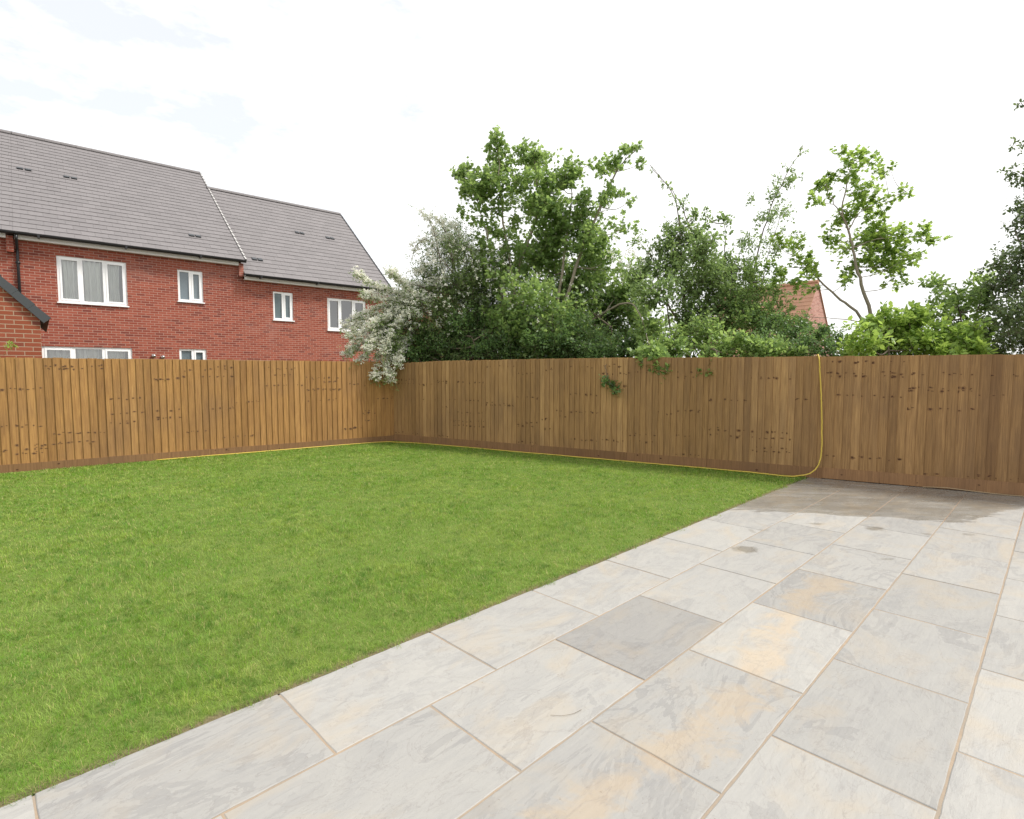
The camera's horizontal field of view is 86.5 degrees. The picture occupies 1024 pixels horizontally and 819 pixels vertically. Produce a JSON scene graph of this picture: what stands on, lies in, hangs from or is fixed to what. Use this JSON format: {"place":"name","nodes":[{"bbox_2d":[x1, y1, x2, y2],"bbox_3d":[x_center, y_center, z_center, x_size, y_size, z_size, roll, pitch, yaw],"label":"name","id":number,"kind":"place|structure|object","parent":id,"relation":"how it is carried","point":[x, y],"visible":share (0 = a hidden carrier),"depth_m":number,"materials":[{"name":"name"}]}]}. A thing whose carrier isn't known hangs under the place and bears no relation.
{"place":"outdoors","nodes":[
{"label":"outdoors","id":0,"kind":"place"},
{"bbox_2d":[0,441,806,807],"bbox_3d":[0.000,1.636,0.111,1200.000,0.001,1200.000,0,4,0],"label":"ground","id":1,"kind":"structure","parent":0,"point":[377,653],"depth_m":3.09,"materials":[{"name":"green plant"}]},
{"bbox_2d":[0,129,16,287],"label":"brick house","id":2,"kind":"structure","parent":1,"relation":"on","point":[7,265],"depth_m":15.38,"materials":[{"name":"grey tile"}]},
{"bbox_2d":[0,340,17,350],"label":"garden shrub","id":3,"kind":"object","parent":1,"relation":"on","point":[10,343],"visible":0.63,"depth_m":8.89,"materials":[{"name":"green plant"}]},
{"bbox_2d":[0,274,50,357],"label":"garage","id":4,"kind":"structure","parent":1,"relation":"on","point":[24,320],"depth_m":9.29,"materials":[{"name":"red brick"}]},
{"bbox_2d":[11,131,246,359],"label":"brick house","id":5,"kind":"structure","parent":1,"relation":"on","point":[118,256],"depth_m":17.46,"materials":[{"name":"red brick"}]},
{"bbox_2d":[42,346,131,358],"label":"window","id":6,"kind":"structure","parent":5,"relation":"in","point":[47,351],"depth_m":16.31,"materials":[{"name":"white plastic"}]},
{"bbox_2d":[56,255,128,306],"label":"window","id":7,"kind":"structure","parent":5,"relation":"in","point":[83,281],"depth_m":16.33,"materials":[{"name":"white plastic"}]},
{"bbox_2d":[177,269,204,303],"bbox_3d":[-10.611,-4.040,17.936,0.787,1.049,0.291,-3,5,-41],"label":"window","id":8,"kind":"structure","parent":5,"relation":"in","point":[190,283],"depth_m":17.91,"materials":[{"name":"white plastic"}]},
{"bbox_2d":[179,349,206,359],"bbox_3d":[-10.613,-1.482,18.107,0.792,1.050,0.323,-3,5,-41],"label":"window","id":9,"kind":"structure","parent":5,"relation":"in","point":[193,354],"depth_m":18.06,"materials":[{"name":"white plastic"}]},
{"bbox_2d":[0,357,393,472],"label":"garden fence","id":10,"kind":"object","parent":1,"relation":"on","point":[55,413],"visible":0.95,"depth_m":9.98,"materials":[{"name":"brown wood"}]},
{"bbox_2d":[206,186,390,361],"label":"brick house","id":11,"kind":"structure","parent":1,"relation":"on","point":[301,286],"depth_m":20.98,"materials":[{"name":"red brick"}]},
{"bbox_2d":[273,291,294,321],"bbox_3d":[-8.388,-3.756,19.896,0.769,1.050,0.282,-3,5,-41],"label":"window","id":12,"kind":"structure","parent":11,"relation":"in","point":[282,301],"depth_m":19.87,"materials":[{"name":"white plastic"}]},
{"bbox_2d":[327,298,365,331],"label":"window","id":13,"kind":"structure","parent":11,"relation":"in","point":[337,309],"depth_m":22.48,"materials":[{"name":"white plastic"}]},
{"bbox_2d":[338,204,654,390],"bbox_3d":[-0.354,-1.127,13.120,7.054,7.472,3.294,0,4,0],"label":"hawthorn tree","id":14,"kind":"object","parent":1,"relation":"on","point":[388,327],"visible":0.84,"depth_m":12.55,"materials":[{"name":"white plant"}]},
{"bbox_2d":[373,254,646,362],"bbox_3d":[0.250,-1.026,13.661,6.648,6.608,4.420,1,4,18],"label":"dark shrub","id":15,"kind":"object","parent":1,"relation":"on","point":[484,350],"visible":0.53,"depth_m":12.17,"materials":[{"name":"green plant"}]},
{"bbox_2d":[448,125,674,383],"bbox_3d":[1.860,-2.045,12.966,6.503,9.161,4.965,4,5,43],"label":"maple tree","id":16,"kind":"object","parent":1,"relation":"on","point":[559,231],"visible":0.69,"depth_m":12.72,"materials":[{"name":"green plant"}]},
{"bbox_2d":[614,165,757,356],"bbox_3d":[3.832,-1.421,11.450,4.049,7.304,2.283,-2,4,-24],"label":"elder tree","id":17,"kind":"object","parent":1,"relation":"on","point":[706,278],"visible":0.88,"depth_m":11.09,"materials":[{"name":"green plant"}]},
{"bbox_2d":[393,354,1023,495],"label":"garden fence","id":18,"kind":"object","parent":1,"relation":"on","point":[948,421],"visible":0.98,"depth_m":8.59,"materials":[{"name":"brown wood"}]},
{"bbox_2d":[156,354,822,476],"bbox_3d":[-0.656,-0.053,10.422,11.142,1.856,3.156,1,4,9],"label":"garden hose","id":19,"kind":"object","parent":18,"relation":"hanging from","point":[589,457],"visible":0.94,"depth_m":9.60,"materials":[{"name":"yellow rubber"}]},
{"bbox_2d":[599,356,623,396],"bbox_3d":[1.795,-0.596,9.762,0.458,0.744,0.388,2,4,25],"label":"leafy sprig","id":20,"kind":"object","parent":18,"relation":"attached to","point":[606,380],"visible":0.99,"depth_m":9.73,"materials":[{"name":"green plant"}]},
{"bbox_2d":[628,312,807,376],"bbox_3d":[3.664,0.066,10.051,2.136,3.861,2.855,-2,4,-30],"label":"viburnum shrub","id":21,"kind":"object","parent":1,"relation":"on","point":[726,346],"visible":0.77,"depth_m":9.72,"materials":[{"name":"green plant"}]},
{"bbox_2d":[660,256,849,356],"bbox_3d":[4.961,-0.477,11.379,4.221,5.342,2.109,-1,4,-20],"label":"green shrub","id":22,"kind":"object","parent":1,"relation":"on","point":[737,323],"visible":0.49,"depth_m":10.80,"materials":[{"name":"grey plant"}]},
{"bbox_2d":[731,145,808,353],"bbox_3d":[5.432,-1.673,11.783,2.182,7.945,1.199,-2,4,-30],"label":"birch tree","id":23,"kind":"object","parent":1,"relation":"on","point":[767,219],"visible":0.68,"depth_m":11.62,"materials":[{"name":"green plant"}]},
{"bbox_2d":[756,144,952,330],"bbox_3d":[6.700,-1.582,11.085,3.794,7.375,1.606,0,4,0],"label":"maple tree","id":24,"kind":"object","parent":1,"relation":"on","point":[872,238],"visible":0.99,"depth_m":10.78,"materials":[{"name":"green plant"}]},
{"bbox_2d":[740,308,971,356],"bbox_3d":[5.961,0.008,9.685,3.890,3.784,1.622,1,4,14],"label":"dark shrub","id":25,"kind":"object","parent":1,"relation":"on","point":[830,344],"visible":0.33,"depth_m":9.79,"materials":[{"name":"green plant"}]},
{"bbox_2d":[837,300,998,355],"bbox_3d":[6.336,-0.068,9.219,2.471,3.682,2.377,0,4,0],"label":"laurel shrub","id":26,"kind":"object","parent":1,"relation":"on","point":[912,333],"visible":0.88,"depth_m":8.74,"materials":[{"name":"green plant"}]},
{"bbox_2d":[917,267,1000,349],"bbox_3d":[8.229,-0.356,10.030,2.441,4.576,1.171,-2,4,-29],"label":"green shrub","id":27,"kind":"object","parent":1,"relation":"on","point":[957,301],"visible":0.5,"depth_m":9.74,"materials":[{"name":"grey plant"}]},
{"bbox_2d":[967,98,1023,354],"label":"dark tree","id":28,"kind":"object","parent":1,"relation":"on","point":[1012,327],"visible":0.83,"depth_m":9.12,"materials":[{"name":"green plant"}]},
{"bbox_2d":[0,477,1023,818],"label":"patio","id":29,"kind":"structure","parent":0,"point":[710,721],"depth_m":2.63,"materials":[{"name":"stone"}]},
{"bbox_2d":[927,487,1023,496],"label":"wood strip","id":30,"kind":"object","parent":29,"relation":"on","point":[974,491],"visible":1,"depth_m":7.19,"materials":[{"name":"brown wood"}]},
{"bbox_2d":[0,0,1023,356],"label":"sky","id":31,"kind":"structure","parent":0,"point":[362,111],"materials":[{"name":"white"}]},
{"bbox_2d":[713,279,828,356],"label":"brick house","id":32,"kind":"structure","parent":0,"point":[814,302],"depth_m":29.82,"materials":[{"name":"red ceramic"}]}
]}

